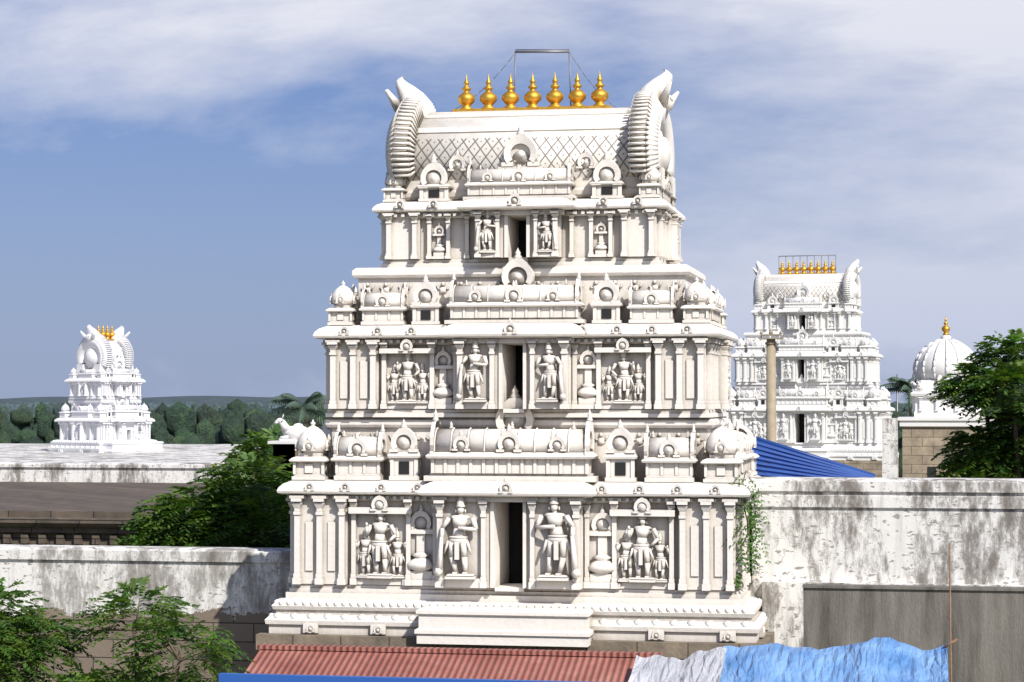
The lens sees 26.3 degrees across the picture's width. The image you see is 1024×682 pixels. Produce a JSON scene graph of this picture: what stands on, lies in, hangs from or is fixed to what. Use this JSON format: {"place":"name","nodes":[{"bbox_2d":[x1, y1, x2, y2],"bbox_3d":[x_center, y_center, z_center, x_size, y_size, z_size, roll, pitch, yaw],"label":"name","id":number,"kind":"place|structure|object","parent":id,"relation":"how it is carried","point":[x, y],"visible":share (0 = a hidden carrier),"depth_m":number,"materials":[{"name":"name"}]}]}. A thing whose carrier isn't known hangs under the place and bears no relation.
{"place":"outdoors","nodes":[
{"label":"outdoors","id":0,"kind":"place"},
{"bbox_2d":[0,443,259,482],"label":"white roof platform","id":1,"kind":"structure","parent":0,"point":[170,463],"depth_m":119.68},
{"bbox_2d":[47,325,163,452],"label":"temple tower","id":2,"kind":"structure","parent":1,"relation":"on","point":[107,413],"depth_m":144.67,"materials":[{"name":"white paint"}]},
{"bbox_2d":[0,396,324,406],"bbox_3d":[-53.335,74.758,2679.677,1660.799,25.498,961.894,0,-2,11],"label":"hills","id":3,"kind":"structure","parent":0,"point":[211,400],"depth_m":2687.18,"materials":[{"name":"green plant"}]},
{"bbox_2d":[268,414,306,521],"bbox_3d":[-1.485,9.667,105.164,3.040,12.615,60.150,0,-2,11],"label":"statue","id":4,"kind":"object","parent":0,"point":[284,445],"depth_m":76.09,"materials":[{"name":"stone"}]},
{"bbox_2d":[219,673,592,681],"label":"blue roof edge","id":5,"kind":"object","parent":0,"point":[238,677],"visible":1,"depth_m":29.65,"materials":[{"name":"blue paint"}]},
{"bbox_2d":[0,0,1023,402],"label":"sky","id":6,"kind":"structure","parent":0,"point":[199,179],"materials":[{"name":"blue"}]},
{"bbox_2d":[752,435,874,476],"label":"blue roof","id":7,"kind":"structure","parent":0,"point":[774,459],"depth_m":67.64,"materials":[{"name":"blue metal"}]},
{"bbox_2d":[802,584,1023,681],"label":"concrete parapet","id":8,"kind":"structure","parent":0,"point":[987,627],"depth_m":50.43,"materials":[{"name":"grey concrete"}]},
{"label":"ground","id":9,"kind":"structure","parent":0,"visible":0},
{"bbox_2d":[0,577,94,681],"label":"tree","id":10,"kind":"object","parent":9,"relation":"on","point":[28,646],"visible":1,"depth_m":44.05,"materials":[{"name":"green plant"}]},
{"bbox_2d":[0,482,205,545],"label":"stone mandapa","id":11,"kind":"structure","parent":9,"relation":"on","point":[62,513],"depth_m":88.80,"materials":[{"name":"brown"}]},
{"bbox_2d":[0,544,291,681],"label":"compound wall","id":12,"kind":"structure","parent":9,"relation":"on","point":[236,591],"depth_m":62.11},
{"bbox_2d":[45,575,255,681],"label":"tree","id":13,"kind":"object","parent":9,"relation":"on","point":[174,629],"visible":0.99,"depth_m":43.46,"materials":[{"name":"green plant"}]},
{"bbox_2d":[114,502,209,546],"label":"bush","id":14,"kind":"object","parent":9,"relation":"on","point":[135,534],"visible":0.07,"depth_m":71.50,"materials":[{"name":"green plant"}]},
{"bbox_2d":[125,451,293,547],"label":"tree","id":15,"kind":"object","parent":9,"relation":"on","point":[248,512],"visible":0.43,"depth_m":70.72,"materials":[{"name":"green plant"}]},
{"bbox_2d":[197,421,306,494],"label":"tree","id":16,"kind":"object","parent":9,"relation":"on","point":[260,440],"visible":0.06,"depth_m":94.94,"materials":[{"name":"green plant"}]},
{"bbox_2d":[264,392,331,433],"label":"palm","id":17,"kind":"object","parent":9,"relation":"on","point":[309,406],"visible":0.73,"depth_m":149.70,"materials":[{"name":"green plant"}]},
{"bbox_2d":[0,401,905,411],"bbox_3d":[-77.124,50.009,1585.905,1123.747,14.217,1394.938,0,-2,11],"label":"forest belt","id":18,"kind":"object","parent":9,"relation":"on","point":[32,406],"visible":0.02,"depth_m":1342.03,"materials":[{"name":"green plant"}]},
{"bbox_2d":[0,401,991,421],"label":"forest belt","id":19,"kind":"object","parent":9,"relation":"on","point":[55,409],"visible":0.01,"depth_m":604.76,"materials":[{"name":"green plant"}]},
{"bbox_2d":[0,398,1011,477],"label":"forest belt","id":20,"kind":"object","parent":9,"relation":"on","point":[178,422],"visible":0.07,"depth_m":238.24,"materials":[{"name":"green plant"}]},
{"bbox_2d":[256,630,774,659],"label":"stone plinth","id":21,"kind":"structure","parent":9,"relation":"on","point":[680,650],"depth_m":55.98,"materials":[{"name":"stone"}]},
{"bbox_2d":[265,69,767,646],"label":"temple tower","id":22,"kind":"structure","parent":21,"relation":"on","point":[533,437],"depth_m":57.19,"materials":[{"name":"white paint"}]},
{"bbox_2d":[450,49,616,111],"bbox_3d":[0.507,-7.156,60.423,5.007,1.793,0.238,0,-2,11],"label":"metal frame","id":23,"kind":"object","parent":22,"relation":"on","point":[542,51],"visible":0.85,"depth_m":60.27,"materials":[{"name":"grey metal"}]},
{"bbox_2d":[722,470,768,590],"bbox_3d":[5.908,4.815,55.563,1.286,3.047,0.574,0,-2,11],"label":"creeper","id":24,"kind":"object","parent":22,"relation":"attached to","point":[747,535],"visible":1,"depth_m":55.55,"materials":[{"name":"green plant"}]},
{"bbox_2d":[747,479,770,563],"bbox_3d":[6.198,4.808,57.833,1.327,2.305,0.606,0,-2,11],"label":"creeper","id":25,"kind":"object","parent":22,"relation":"attached to","point":[752,533],"visible":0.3,"depth_m":57.82,"materials":[{"name":"green plant"}]},
{"bbox_2d":[759,329,782,441],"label":"pillar","id":26,"kind":"structure","parent":9,"relation":"on","point":[770,343],"depth_m":111.89,"materials":[{"name":"beige stone"}]},
{"bbox_2d":[725,259,898,459],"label":"temple tower","id":27,"kind":"structure","parent":9,"relation":"on","point":[832,401],"depth_m":165.54,"materials":[{"name":"white paint"}]},
{"bbox_2d":[779,255,835,272],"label":"gopuram frame","id":28,"kind":"object","parent":27,"relation":"on","point":[814,261],"visible":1,"depth_m":168.15,"materials":[{"name":"grey metal"}]},
{"bbox_2d":[833,458,898,477],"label":"gopuram base","id":29,"kind":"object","parent":27,"relation":"attached to","point":[874,466],"visible":0.07,"depth_m":162.86,"materials":[{"name":"beige stone"}]},
{"bbox_2d":[746,477,1023,646],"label":"compound wall","id":30,"kind":"structure","parent":9,"relation":"on","point":[866,530],"depth_m":57.56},
{"bbox_2d":[882,418,897,477],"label":"white pier","id":31,"kind":"structure","parent":30,"relation":"on","point":[889,447],"depth_m":100.03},
{"bbox_2d":[885,374,908,410],"bbox_3d":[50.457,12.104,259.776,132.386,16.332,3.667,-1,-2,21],"label":"utility pole","id":32,"kind":"object","parent":9,"relation":"on","point":[897,396],"visible":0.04,"depth_m":260.03,"materials":[{"name":"grey metal"}]},
{"bbox_2d":[880,376,920,415],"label":"palm","id":33,"kind":"object","parent":9,"relation":"on","point":[900,385],"visible":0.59,"depth_m":189.26,"materials":[{"name":"green plant"}]},
{"bbox_2d":[898,317,992,477],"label":"domed shrine","id":34,"kind":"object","parent":9,"relation":"on","point":[928,427],"visible":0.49,"depth_m":102.55,"materials":[{"name":"stone"}]},
{"bbox_2d":[943,543,956,681],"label":"rusty rod","id":35,"kind":"object","parent":9,"relation":"on","point":[950,643],"visible":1,"depth_m":47.95,"materials":[{"name":"brown metal"}]},
{"bbox_2d":[719,637,948,681],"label":"blue tarp","id":36,"kind":"object","parent":35,"relation":"attached to","point":[882,659],"visible":1,"depth_m":47.63,"materials":[{"name":"blue plastic"}]},
{"bbox_2d":[925,328,1023,477],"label":"tree","id":37,"kind":"object","parent":9,"relation":"on","point":[990,452],"visible":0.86,"depth_m":83.50,"materials":[{"name":"green plant"}]},
{"bbox_3d":[-1.229,10.800,50.218,9.310,7.298,0.250,0,-2,11],"label":"shed wall","id":38,"kind":"object","parent":9,"relation":"on","visible":0},
{"bbox_2d":[245,644,662,681],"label":"corrugated roof","id":39,"kind":"structure","parent":38,"relation":"attached to","point":[491,663],"depth_m":49.59,"materials":[{"name":"red metal"}]},
{"bbox_2d":[628,647,725,681],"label":"grey tarp","id":40,"kind":"object","parent":39,"relation":"on","point":[701,666],"visible":1,"depth_m":47.58,"materials":[{"name":"grey plastic"}]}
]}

